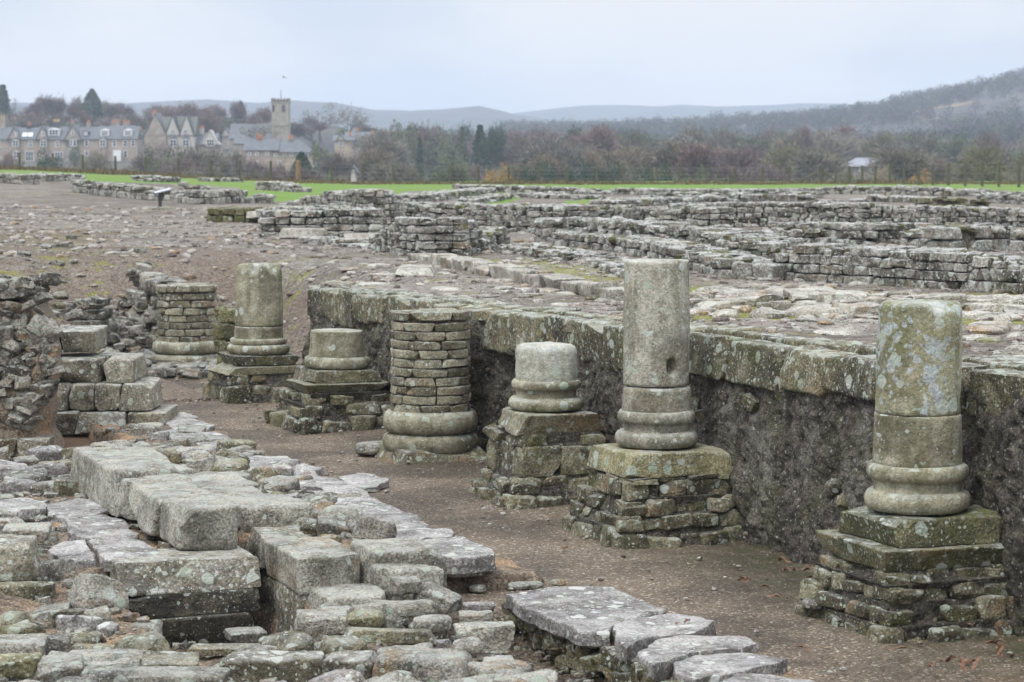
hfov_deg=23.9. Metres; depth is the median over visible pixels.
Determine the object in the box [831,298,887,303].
cobble
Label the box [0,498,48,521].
flagstone
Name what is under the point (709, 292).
cobble
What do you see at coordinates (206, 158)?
tree
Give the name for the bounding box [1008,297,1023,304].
cobble
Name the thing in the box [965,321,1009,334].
boulder
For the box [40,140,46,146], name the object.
window
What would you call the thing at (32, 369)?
rough wall
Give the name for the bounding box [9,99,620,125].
hills
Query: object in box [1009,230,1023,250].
ruined wall
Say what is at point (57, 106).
tree
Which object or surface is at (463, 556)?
flagstone
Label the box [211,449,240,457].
rubble stone
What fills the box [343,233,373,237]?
stone slab
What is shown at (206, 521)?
stone block
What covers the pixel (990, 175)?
tree
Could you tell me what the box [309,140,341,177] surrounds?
shrub
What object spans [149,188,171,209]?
information panel
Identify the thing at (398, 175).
tree
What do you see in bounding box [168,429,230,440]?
flagstone
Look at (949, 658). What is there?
fallen leaf
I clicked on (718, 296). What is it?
cobble
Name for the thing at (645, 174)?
shrub
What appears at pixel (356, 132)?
house
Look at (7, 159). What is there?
tree
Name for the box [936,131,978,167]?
tree
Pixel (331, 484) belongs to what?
flagstone
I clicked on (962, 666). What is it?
fallen leaf
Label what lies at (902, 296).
cobble
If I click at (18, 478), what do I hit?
rubble fill
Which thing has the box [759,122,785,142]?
tree
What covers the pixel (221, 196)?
ruined wall
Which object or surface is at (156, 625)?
stone block
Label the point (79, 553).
flagstone
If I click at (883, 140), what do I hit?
tree
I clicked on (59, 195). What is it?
terrace ground
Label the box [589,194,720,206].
ruined wall
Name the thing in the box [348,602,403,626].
rubble stone
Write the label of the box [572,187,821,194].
ruined wall
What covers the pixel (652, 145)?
tree
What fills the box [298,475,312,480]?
rubble stone
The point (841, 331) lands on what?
paving remnant
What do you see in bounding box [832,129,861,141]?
tree
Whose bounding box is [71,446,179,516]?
stone block
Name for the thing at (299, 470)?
rubble stone
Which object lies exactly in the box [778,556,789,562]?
fallen leaf
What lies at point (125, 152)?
window
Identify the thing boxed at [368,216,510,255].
ruined wall
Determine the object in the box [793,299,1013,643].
column
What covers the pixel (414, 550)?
stone block
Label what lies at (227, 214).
ruined wall
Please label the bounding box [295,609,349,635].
stone block
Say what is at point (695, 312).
cobble
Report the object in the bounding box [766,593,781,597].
fallen leaf
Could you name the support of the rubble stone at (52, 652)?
on the ruined foundation
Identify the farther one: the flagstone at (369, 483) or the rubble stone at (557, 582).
the flagstone at (369, 483)
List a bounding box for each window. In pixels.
[12,140,18,146]
[13,151,18,157]
[25,151,33,160]
[28,140,32,146]
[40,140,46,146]
[49,130,57,134]
[54,152,62,157]
[84,140,88,145]
[100,140,105,146]
[101,130,107,135]
[123,150,127,157]
[124,130,130,135]
[170,140,176,145]
[182,140,188,145]
[206,139,213,145]
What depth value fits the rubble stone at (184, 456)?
19.28 m
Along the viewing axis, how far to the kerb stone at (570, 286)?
26.51 m
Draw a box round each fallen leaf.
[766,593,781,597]
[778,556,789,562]
[796,644,810,651]
[939,655,956,661]
[957,663,965,672]
[959,657,965,668]
[971,657,980,669]
[985,640,998,645]
[996,644,1003,655]
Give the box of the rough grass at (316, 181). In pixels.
[0,165,1023,184]
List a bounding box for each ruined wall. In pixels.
[0,173,38,184]
[30,172,85,181]
[52,297,112,335]
[71,179,183,200]
[128,272,186,347]
[131,175,180,181]
[173,189,276,203]
[178,182,210,189]
[197,177,243,181]
[206,206,261,222]
[213,305,235,364]
[254,181,311,191]
[255,203,384,237]
[278,188,404,228]
[298,236,372,248]
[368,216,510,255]
[394,187,497,201]
[398,202,733,231]
[452,184,578,193]
[458,191,565,203]
[498,242,634,277]
[529,193,658,199]
[532,216,803,255]
[550,230,792,280]
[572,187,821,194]
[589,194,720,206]
[643,191,825,198]
[657,201,1023,226]
[702,192,941,202]
[757,242,1023,293]
[762,221,975,246]
[804,243,966,249]
[819,185,999,195]
[914,196,991,206]
[921,223,1013,251]
[975,191,1023,204]
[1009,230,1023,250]
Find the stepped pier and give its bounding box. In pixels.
[56,324,177,434]
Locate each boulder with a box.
[52,291,68,299]
[88,300,103,306]
[585,295,599,299]
[848,281,872,284]
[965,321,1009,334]
[974,337,1002,341]
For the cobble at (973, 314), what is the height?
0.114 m
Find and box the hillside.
[0,81,1023,180]
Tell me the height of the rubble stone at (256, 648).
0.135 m
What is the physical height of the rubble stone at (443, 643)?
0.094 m
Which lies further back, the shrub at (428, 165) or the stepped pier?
the shrub at (428, 165)
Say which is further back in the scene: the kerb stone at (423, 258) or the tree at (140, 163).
the tree at (140, 163)
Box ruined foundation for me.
[0,418,814,681]
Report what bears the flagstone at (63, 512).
on the ruined foundation
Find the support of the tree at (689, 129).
on the hillside
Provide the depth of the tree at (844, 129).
633.03 m
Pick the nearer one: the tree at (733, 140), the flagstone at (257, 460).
the flagstone at (257, 460)
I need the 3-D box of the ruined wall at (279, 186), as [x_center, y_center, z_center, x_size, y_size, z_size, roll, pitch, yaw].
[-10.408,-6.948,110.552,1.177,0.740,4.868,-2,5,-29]
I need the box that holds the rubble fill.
[0,411,593,681]
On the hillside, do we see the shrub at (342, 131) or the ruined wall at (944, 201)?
the shrub at (342, 131)
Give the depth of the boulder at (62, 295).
32.35 m
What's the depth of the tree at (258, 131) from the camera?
554.62 m
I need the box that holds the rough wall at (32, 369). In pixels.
[0,272,65,457]
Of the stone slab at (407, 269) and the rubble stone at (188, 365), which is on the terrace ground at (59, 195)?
the stone slab at (407, 269)
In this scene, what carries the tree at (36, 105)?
on the hillside
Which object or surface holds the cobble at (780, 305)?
on the terrace ground at (59, 195)
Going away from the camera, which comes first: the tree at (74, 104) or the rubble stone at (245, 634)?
the rubble stone at (245, 634)
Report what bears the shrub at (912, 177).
on the hillside
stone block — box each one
[0,534,40,581]
[0,581,55,599]
[2,522,51,544]
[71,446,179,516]
[102,545,260,596]
[118,473,192,519]
[128,480,210,535]
[128,588,260,619]
[129,619,162,634]
[151,612,253,646]
[160,492,238,550]
[189,471,258,488]
[202,486,261,496]
[220,650,324,681]
[224,493,312,532]
[245,527,309,570]
[252,587,259,599]
[258,570,267,603]
[264,537,359,595]
[265,577,308,632]
[294,605,350,641]
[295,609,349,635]
[308,583,385,609]
[321,505,364,523]
[322,650,376,679]
[350,537,446,587]
[360,599,413,623]
[369,563,443,600]
[453,621,514,653]
[483,655,513,661]
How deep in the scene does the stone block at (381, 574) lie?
14.21 m
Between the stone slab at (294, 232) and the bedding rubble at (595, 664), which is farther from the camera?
the stone slab at (294, 232)
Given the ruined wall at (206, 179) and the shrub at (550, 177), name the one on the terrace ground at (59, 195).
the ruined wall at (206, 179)
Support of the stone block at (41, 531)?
on the ruined foundation
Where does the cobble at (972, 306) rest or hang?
on the terrace ground at (59, 195)
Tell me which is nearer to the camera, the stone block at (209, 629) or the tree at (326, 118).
the stone block at (209, 629)
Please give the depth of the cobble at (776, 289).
26.53 m
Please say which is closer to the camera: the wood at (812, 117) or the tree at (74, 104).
the tree at (74, 104)
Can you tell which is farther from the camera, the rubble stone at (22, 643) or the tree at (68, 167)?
the tree at (68, 167)
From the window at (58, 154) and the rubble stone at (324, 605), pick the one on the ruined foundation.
the rubble stone at (324, 605)
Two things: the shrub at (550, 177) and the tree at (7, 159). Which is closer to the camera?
the shrub at (550, 177)
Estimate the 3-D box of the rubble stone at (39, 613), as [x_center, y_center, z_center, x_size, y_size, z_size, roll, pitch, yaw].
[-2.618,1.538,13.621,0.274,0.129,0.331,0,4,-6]
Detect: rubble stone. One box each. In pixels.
[0,446,8,460]
[0,507,12,517]
[0,611,34,631]
[0,619,45,634]
[0,633,47,655]
[0,652,41,678]
[25,463,68,476]
[29,602,70,620]
[35,652,84,681]
[45,633,70,655]
[48,651,66,654]
[57,474,70,476]
[67,573,128,609]
[68,648,145,665]
[70,630,102,645]
[81,663,140,681]
[88,657,141,664]
[90,440,133,446]
[95,621,118,636]
[111,631,170,650]
[129,666,230,681]
[132,441,151,447]
[141,651,199,666]
[149,430,169,440]
[178,363,198,369]
[178,424,206,432]
[178,447,200,454]
[181,454,190,458]
[186,434,211,446]
[187,643,260,655]
[192,445,215,453]
[210,467,237,471]
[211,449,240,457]
[213,457,249,470]
[215,455,227,460]
[224,626,266,642]
[234,645,279,651]
[255,475,265,482]
[264,477,300,492]
[277,459,299,465]
[287,490,314,493]
[292,464,317,476]
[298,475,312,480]
[300,493,315,497]
[300,495,329,503]
[308,669,364,681]
[312,501,336,518]
[316,515,349,536]
[320,603,336,607]
[324,492,362,503]
[344,627,436,644]
[346,609,384,627]
[347,522,355,533]
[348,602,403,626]
[351,516,396,539]
[355,441,382,454]
[371,645,472,681]
[372,670,420,681]
[377,642,432,655]
[379,617,405,627]
[388,576,422,595]
[395,599,437,617]
[398,619,409,627]
[408,622,447,638]
[413,581,462,613]
[413,614,451,633]
[433,639,451,648]
[440,673,494,681]
[452,636,483,654]
[458,610,492,622]
[462,602,494,610]
[469,584,486,592]
[493,668,557,681]
[508,581,542,589]
[513,679,527,681]
[550,579,565,585]
[802,598,822,609]
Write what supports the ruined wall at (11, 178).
on the terrace ground at (59, 195)
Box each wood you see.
[497,66,1023,150]
[524,71,1022,128]
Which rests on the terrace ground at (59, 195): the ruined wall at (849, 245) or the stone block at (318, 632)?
the ruined wall at (849, 245)
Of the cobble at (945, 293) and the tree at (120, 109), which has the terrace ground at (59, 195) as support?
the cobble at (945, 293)
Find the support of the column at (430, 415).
on the gravel path
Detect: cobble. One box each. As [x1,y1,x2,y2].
[689,292,714,298]
[690,298,706,306]
[690,307,717,312]
[690,309,710,315]
[693,300,744,308]
[695,285,733,291]
[695,291,713,294]
[707,296,759,306]
[710,287,747,294]
[712,310,738,317]
[715,291,730,295]
[715,295,732,297]
[715,309,738,313]
[717,305,751,312]
[719,299,749,304]
[722,291,739,296]
[735,289,783,302]
[750,308,789,318]
[751,285,785,289]
[756,301,791,309]
[766,287,783,291]
[783,288,810,299]
[786,304,831,310]
[789,297,811,302]
[790,304,807,307]
[791,294,807,297]
[793,300,817,303]
[794,286,834,291]
[794,305,844,317]
[804,303,827,304]
[808,291,866,302]
[812,290,831,291]
[813,311,841,319]
[829,290,869,293]
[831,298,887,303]
[831,302,879,315]
[854,313,877,319]
[867,296,892,299]
[868,293,886,296]
[869,311,877,314]
[877,290,917,297]
[888,295,912,298]
[891,297,911,299]
[906,294,924,298]
[915,294,966,303]
[930,292,966,294]
[961,302,990,308]
[962,310,989,317]
[964,303,996,311]
[967,298,996,302]
[969,293,1008,298]
[971,296,1000,298]
[973,308,992,311]
[990,303,1023,311]
[991,296,1023,303]
[993,312,1022,321]
[1002,308,1023,312]
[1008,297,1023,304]
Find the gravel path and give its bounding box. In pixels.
[62,375,1023,681]
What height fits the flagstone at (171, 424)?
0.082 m
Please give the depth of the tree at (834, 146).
531.95 m
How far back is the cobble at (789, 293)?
25.28 m
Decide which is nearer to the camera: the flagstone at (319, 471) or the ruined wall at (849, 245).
the flagstone at (319, 471)
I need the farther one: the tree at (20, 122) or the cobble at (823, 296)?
the tree at (20, 122)
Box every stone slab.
[246,211,259,217]
[279,228,327,237]
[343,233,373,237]
[394,264,435,275]
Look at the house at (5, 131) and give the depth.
548.74 m
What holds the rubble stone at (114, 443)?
on the ruined foundation
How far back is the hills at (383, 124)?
2108.44 m
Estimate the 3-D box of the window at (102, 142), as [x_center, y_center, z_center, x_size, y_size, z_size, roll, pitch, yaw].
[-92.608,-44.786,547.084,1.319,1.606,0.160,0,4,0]
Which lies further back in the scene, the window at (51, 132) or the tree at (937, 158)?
the window at (51, 132)
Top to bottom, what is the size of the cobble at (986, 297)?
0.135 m
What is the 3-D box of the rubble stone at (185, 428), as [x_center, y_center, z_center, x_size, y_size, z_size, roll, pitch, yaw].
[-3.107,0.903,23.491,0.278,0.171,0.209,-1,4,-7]
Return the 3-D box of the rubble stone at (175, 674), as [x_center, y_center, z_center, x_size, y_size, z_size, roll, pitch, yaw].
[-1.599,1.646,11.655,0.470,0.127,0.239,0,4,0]
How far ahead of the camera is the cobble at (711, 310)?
22.65 m
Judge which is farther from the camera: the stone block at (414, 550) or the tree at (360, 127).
the tree at (360, 127)
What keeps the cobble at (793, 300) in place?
on the terrace ground at (59, 195)
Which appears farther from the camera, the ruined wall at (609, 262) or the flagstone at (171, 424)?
the ruined wall at (609, 262)
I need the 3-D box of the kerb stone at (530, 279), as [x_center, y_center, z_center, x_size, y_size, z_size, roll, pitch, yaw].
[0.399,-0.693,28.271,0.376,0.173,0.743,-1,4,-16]
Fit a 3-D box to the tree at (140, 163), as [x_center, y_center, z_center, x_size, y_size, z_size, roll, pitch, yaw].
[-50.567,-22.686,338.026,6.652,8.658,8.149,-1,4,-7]
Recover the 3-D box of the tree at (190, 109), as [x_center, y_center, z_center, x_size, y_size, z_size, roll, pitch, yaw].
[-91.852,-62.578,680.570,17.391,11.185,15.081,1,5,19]
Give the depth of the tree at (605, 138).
466.79 m
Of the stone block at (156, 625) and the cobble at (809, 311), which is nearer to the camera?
the stone block at (156, 625)
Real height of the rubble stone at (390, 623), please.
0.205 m
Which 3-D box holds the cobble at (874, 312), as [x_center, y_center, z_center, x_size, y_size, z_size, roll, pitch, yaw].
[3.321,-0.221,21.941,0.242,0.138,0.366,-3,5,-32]
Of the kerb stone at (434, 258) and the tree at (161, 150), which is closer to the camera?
the kerb stone at (434, 258)
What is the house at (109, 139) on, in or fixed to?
on the hillside
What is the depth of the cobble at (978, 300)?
23.81 m
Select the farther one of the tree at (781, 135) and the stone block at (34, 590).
the tree at (781, 135)
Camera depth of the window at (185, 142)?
556.95 m
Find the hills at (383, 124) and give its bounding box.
[301,118,631,137]
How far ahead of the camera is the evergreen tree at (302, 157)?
278.79 m
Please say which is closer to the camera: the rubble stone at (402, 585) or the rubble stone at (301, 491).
the rubble stone at (402, 585)
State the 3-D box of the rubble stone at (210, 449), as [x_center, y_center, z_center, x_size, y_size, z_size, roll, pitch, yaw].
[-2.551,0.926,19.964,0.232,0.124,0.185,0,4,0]
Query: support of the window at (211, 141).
in the house at (204, 140)
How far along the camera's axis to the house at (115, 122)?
581.31 m
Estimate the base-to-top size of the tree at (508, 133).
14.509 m
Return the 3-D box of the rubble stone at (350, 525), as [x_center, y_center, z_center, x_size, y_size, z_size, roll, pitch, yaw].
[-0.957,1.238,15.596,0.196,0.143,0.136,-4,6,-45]
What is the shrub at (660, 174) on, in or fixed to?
on the hillside
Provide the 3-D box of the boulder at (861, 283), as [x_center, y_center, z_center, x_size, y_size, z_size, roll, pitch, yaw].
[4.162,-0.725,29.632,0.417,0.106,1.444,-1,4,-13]
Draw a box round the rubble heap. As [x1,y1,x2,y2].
[0,234,216,378]
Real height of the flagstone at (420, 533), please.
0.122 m
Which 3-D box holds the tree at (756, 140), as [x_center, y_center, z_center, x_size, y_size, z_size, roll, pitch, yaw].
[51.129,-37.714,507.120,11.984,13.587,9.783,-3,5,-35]
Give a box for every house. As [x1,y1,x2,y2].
[0,115,11,160]
[7,122,38,160]
[35,119,67,160]
[63,120,83,160]
[81,120,98,159]
[96,126,125,160]
[109,119,135,125]
[122,126,142,160]
[143,110,198,160]
[196,125,222,158]
[220,128,229,148]
[243,134,314,173]
[332,131,361,160]
[344,128,369,138]
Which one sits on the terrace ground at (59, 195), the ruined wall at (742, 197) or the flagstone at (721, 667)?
the ruined wall at (742, 197)
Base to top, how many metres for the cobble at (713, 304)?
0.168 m
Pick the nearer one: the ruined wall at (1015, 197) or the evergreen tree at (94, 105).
the ruined wall at (1015, 197)
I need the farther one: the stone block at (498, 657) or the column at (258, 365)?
the column at (258, 365)
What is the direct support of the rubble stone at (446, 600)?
on the rubble fill
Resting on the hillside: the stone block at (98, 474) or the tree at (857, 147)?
the tree at (857, 147)
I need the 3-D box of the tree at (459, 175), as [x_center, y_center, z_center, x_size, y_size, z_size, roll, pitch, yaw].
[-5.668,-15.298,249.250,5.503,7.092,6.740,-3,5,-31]
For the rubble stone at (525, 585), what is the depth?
15.57 m
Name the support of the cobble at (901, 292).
on the paving remnant
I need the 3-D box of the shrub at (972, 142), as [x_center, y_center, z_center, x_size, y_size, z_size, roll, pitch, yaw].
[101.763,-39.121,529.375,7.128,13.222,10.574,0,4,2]
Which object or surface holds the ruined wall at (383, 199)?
on the terrace ground at (59, 195)
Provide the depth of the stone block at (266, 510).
15.81 m
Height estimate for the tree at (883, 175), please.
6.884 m
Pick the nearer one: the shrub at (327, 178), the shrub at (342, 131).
the shrub at (327, 178)
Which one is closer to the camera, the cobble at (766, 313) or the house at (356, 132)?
the cobble at (766, 313)
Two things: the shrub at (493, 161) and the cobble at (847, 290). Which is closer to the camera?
the cobble at (847, 290)
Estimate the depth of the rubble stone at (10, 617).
13.09 m
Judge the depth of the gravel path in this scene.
16.33 m
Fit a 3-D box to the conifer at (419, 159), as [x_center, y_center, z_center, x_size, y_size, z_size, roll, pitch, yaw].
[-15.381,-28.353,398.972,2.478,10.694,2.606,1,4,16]
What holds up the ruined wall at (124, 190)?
on the terrace ground at (59, 195)
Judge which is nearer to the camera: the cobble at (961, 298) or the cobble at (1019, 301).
the cobble at (1019, 301)
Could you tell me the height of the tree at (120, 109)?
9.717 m
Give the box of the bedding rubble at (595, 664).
[503,595,680,681]
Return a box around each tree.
[0,112,8,126]
[0,149,17,166]
[7,114,50,126]
[8,98,24,117]
[8,109,73,126]
[23,94,46,114]
[37,93,70,119]
[42,107,98,126]
[61,159,87,169]
[65,94,83,118]
[76,149,113,169]
[78,148,113,170]
[81,89,102,126]
[91,111,150,133]
[100,98,119,119]
[102,100,138,119]
[110,110,149,129]
[129,150,170,172]
[140,104,165,117]
[142,139,183,157]
[145,107,171,121]
[150,101,214,117]
[156,152,208,174]
[163,143,234,171]
[182,166,200,175]
[193,110,222,132]
[197,160,226,176]
[203,148,251,177]
[205,102,228,117]
[217,99,247,126]
[228,110,266,134]
[235,100,246,123]
[236,117,284,140]
[236,149,245,161]
[236,157,283,178]
[242,165,268,178]
[251,106,271,122]
[264,154,294,174]
[274,159,291,177]
[274,164,334,180]
[289,151,315,178]
[290,116,332,145]
[297,103,357,142]
[317,148,363,180]
[329,102,373,131]
[334,143,401,180]
[345,132,412,176]
[346,127,391,153]
[350,123,388,131]
[357,127,424,162]
[362,126,387,133]
[362,127,412,149]
[365,156,417,180]
[381,158,423,181]
[401,121,441,171]
[424,121,468,152]
[425,158,475,181]
[443,119,486,147]
[466,160,494,180]
[467,123,538,165]
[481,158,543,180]
[484,119,519,174]
[498,130,540,170]
[511,124,566,148]
[517,122,563,137]
[519,131,599,172]
[524,147,575,180]
[560,121,627,180]
[577,145,624,180]
[587,121,630,146]
[587,143,658,180]
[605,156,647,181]
[612,126,652,153]
[613,125,668,147]
[629,130,664,155]
[635,136,722,179]
[655,120,702,152]
[661,139,736,179]
[669,128,732,147]
[673,125,717,147]
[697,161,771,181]
[698,121,731,153]
[699,129,747,151]
[707,141,769,173]
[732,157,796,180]
[734,129,779,162]
[757,135,816,180]
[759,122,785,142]
[766,125,821,153]
[769,128,788,170]
[772,119,815,161]
[787,142,852,180]
[811,125,831,143]
[812,120,866,175]
[815,127,862,180]
[819,144,838,180]
[831,130,868,160]
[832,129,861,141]
[837,161,860,180]
[842,136,869,173]
[856,130,899,157]
[864,140,936,180]
[871,163,894,180]
[890,129,945,156]
[890,132,949,160]
[909,149,950,180]
[923,155,955,181]
[930,134,971,166]
[935,134,969,148]
[935,139,1014,181]
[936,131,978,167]
[948,137,1019,180]
[968,159,1016,181]
[971,127,1008,157]
[1004,165,1023,180]
[1009,150,1023,174]
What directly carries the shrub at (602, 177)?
on the hillside
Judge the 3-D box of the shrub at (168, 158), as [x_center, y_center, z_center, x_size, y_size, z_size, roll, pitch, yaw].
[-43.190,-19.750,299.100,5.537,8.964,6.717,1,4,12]
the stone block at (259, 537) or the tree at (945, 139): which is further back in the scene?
the tree at (945, 139)
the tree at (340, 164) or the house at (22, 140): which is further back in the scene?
the house at (22, 140)
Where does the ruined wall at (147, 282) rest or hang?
on the gravel path
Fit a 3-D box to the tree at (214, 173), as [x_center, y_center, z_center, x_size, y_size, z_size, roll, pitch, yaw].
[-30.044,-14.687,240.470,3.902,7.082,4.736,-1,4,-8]
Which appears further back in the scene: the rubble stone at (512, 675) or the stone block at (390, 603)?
the stone block at (390, 603)
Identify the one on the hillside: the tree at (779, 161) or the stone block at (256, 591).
the tree at (779, 161)
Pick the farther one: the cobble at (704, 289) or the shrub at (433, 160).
the shrub at (433, 160)
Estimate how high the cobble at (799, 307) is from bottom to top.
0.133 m
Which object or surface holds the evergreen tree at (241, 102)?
on the hillside
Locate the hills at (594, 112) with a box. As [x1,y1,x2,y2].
[511,103,874,121]
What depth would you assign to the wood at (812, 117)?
1244.89 m
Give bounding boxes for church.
[229,97,290,156]
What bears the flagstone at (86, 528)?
on the ruined foundation
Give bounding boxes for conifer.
[0,84,13,116]
[414,137,424,180]
[455,126,469,164]
[470,124,494,180]
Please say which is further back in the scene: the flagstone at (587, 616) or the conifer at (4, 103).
the conifer at (4, 103)
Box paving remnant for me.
[283,263,1023,356]
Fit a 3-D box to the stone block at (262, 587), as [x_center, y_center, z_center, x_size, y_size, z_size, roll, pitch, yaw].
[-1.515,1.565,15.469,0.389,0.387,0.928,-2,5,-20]
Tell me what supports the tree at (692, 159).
on the hillside
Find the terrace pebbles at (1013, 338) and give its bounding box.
[0,204,1023,388]
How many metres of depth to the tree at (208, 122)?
633.74 m
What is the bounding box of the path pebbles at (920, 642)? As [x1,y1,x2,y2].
[164,374,1020,680]
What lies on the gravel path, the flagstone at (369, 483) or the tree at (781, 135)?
the flagstone at (369, 483)
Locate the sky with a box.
[0,0,1023,112]
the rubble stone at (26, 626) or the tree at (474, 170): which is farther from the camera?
the tree at (474, 170)
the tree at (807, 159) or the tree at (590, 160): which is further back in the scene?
the tree at (590, 160)
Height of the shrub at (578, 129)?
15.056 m
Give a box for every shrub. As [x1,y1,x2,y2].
[36,146,62,167]
[58,117,78,126]
[68,147,81,168]
[142,146,185,172]
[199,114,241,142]
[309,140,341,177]
[324,170,345,180]
[334,126,352,150]
[376,119,426,179]
[412,131,456,180]
[422,130,455,180]
[436,150,481,180]
[466,134,498,173]
[468,127,504,172]
[482,161,513,180]
[505,156,541,180]
[536,157,558,180]
[546,124,587,179]
[561,158,590,181]
[586,156,625,180]
[631,161,672,180]
[642,130,668,154]
[649,163,685,180]
[664,132,717,179]
[680,164,730,180]
[698,126,719,137]
[908,167,930,180]
[966,133,988,151]
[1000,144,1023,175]
[1012,135,1023,154]
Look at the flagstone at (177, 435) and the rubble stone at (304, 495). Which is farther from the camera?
the flagstone at (177, 435)
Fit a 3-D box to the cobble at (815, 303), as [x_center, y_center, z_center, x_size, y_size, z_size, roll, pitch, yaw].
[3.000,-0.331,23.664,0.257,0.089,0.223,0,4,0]
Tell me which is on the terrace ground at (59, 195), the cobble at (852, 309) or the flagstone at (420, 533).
the cobble at (852, 309)
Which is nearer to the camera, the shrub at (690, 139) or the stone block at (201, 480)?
the stone block at (201, 480)
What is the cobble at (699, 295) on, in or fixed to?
on the terrace ground at (59, 195)
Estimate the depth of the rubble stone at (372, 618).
13.14 m
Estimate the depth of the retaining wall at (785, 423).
17.17 m
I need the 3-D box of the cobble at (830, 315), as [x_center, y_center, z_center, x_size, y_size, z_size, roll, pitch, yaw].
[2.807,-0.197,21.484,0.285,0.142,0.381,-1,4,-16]
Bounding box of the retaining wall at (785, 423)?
[301,279,1023,636]
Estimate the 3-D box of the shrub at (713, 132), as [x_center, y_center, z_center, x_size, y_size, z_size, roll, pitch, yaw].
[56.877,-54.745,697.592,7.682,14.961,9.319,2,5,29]
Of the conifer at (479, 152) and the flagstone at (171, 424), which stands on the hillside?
the conifer at (479, 152)
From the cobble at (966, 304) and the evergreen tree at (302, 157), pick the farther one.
the evergreen tree at (302, 157)
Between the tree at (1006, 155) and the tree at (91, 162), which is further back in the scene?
the tree at (91, 162)
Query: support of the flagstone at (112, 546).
on the ruined foundation
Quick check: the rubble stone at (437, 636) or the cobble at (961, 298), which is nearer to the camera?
the rubble stone at (437, 636)
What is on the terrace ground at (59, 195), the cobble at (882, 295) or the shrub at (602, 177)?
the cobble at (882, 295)
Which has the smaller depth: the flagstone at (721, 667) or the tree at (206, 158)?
the flagstone at (721, 667)
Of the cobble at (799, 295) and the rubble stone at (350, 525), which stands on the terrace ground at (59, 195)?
the cobble at (799, 295)
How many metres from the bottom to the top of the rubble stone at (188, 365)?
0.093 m
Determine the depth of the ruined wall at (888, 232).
41.64 m
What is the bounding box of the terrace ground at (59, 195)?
[0,170,1023,401]
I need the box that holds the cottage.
[846,158,881,179]
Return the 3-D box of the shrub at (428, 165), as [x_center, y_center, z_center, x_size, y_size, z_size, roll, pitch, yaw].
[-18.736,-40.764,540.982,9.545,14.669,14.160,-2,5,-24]
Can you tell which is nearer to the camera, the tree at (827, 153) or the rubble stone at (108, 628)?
the rubble stone at (108, 628)
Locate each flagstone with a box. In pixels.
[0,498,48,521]
[46,498,108,524]
[48,540,95,568]
[67,514,138,546]
[88,535,160,573]
[165,418,214,431]
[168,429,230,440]
[173,412,198,419]
[196,439,226,451]
[235,451,253,455]
[248,455,300,467]
[291,475,369,496]
[292,463,323,475]
[335,497,429,527]
[337,473,388,492]
[396,527,454,539]
[424,536,496,577]
[505,586,666,647]
[612,613,716,665]
[637,635,758,681]
[672,652,787,681]
[722,673,813,681]
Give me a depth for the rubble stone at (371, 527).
15.40 m
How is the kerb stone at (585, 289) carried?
on the terrace ground at (59, 195)
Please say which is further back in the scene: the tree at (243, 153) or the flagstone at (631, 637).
the tree at (243, 153)
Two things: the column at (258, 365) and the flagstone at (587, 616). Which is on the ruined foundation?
the flagstone at (587, 616)
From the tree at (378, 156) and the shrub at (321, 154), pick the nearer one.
the tree at (378, 156)
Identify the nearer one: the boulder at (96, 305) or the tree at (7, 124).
the boulder at (96, 305)
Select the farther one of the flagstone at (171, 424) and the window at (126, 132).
the window at (126, 132)
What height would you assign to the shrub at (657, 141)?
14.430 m
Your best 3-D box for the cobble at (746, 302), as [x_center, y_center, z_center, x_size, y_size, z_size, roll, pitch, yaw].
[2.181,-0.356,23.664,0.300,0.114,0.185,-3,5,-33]
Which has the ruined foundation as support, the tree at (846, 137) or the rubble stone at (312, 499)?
the rubble stone at (312, 499)
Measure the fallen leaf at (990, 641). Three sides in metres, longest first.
0.112 x 0.035 x 0.026 m
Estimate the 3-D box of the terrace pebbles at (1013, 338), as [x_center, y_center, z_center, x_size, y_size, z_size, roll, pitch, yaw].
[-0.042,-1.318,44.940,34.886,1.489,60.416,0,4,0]
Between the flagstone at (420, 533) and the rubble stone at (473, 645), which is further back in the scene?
the flagstone at (420, 533)
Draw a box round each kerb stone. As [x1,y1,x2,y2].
[407,253,430,260]
[417,255,429,262]
[429,253,456,265]
[439,256,471,267]
[452,258,484,269]
[467,260,494,273]
[474,265,490,275]
[488,264,525,278]
[503,267,534,281]
[516,270,553,283]
[524,274,538,286]
[538,273,585,288]
[560,280,593,294]
[576,282,620,296]
[595,287,623,300]
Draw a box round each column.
[145,283,219,364]
[202,263,302,403]
[263,328,390,434]
[371,307,486,464]
[469,341,605,509]
[562,258,741,548]
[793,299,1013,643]
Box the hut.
[348,165,358,180]
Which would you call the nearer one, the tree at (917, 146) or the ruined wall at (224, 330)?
the ruined wall at (224, 330)
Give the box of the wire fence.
[18,152,1019,186]
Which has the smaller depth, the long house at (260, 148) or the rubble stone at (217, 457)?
the rubble stone at (217, 457)
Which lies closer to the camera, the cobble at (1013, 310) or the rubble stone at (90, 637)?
the rubble stone at (90, 637)
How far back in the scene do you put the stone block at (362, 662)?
11.92 m
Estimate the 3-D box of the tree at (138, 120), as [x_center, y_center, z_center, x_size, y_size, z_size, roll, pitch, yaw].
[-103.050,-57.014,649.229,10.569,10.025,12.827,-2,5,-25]
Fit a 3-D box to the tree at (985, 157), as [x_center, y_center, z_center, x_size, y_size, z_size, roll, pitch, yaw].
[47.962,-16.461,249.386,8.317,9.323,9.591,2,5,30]
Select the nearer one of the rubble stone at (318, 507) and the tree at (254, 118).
the rubble stone at (318, 507)

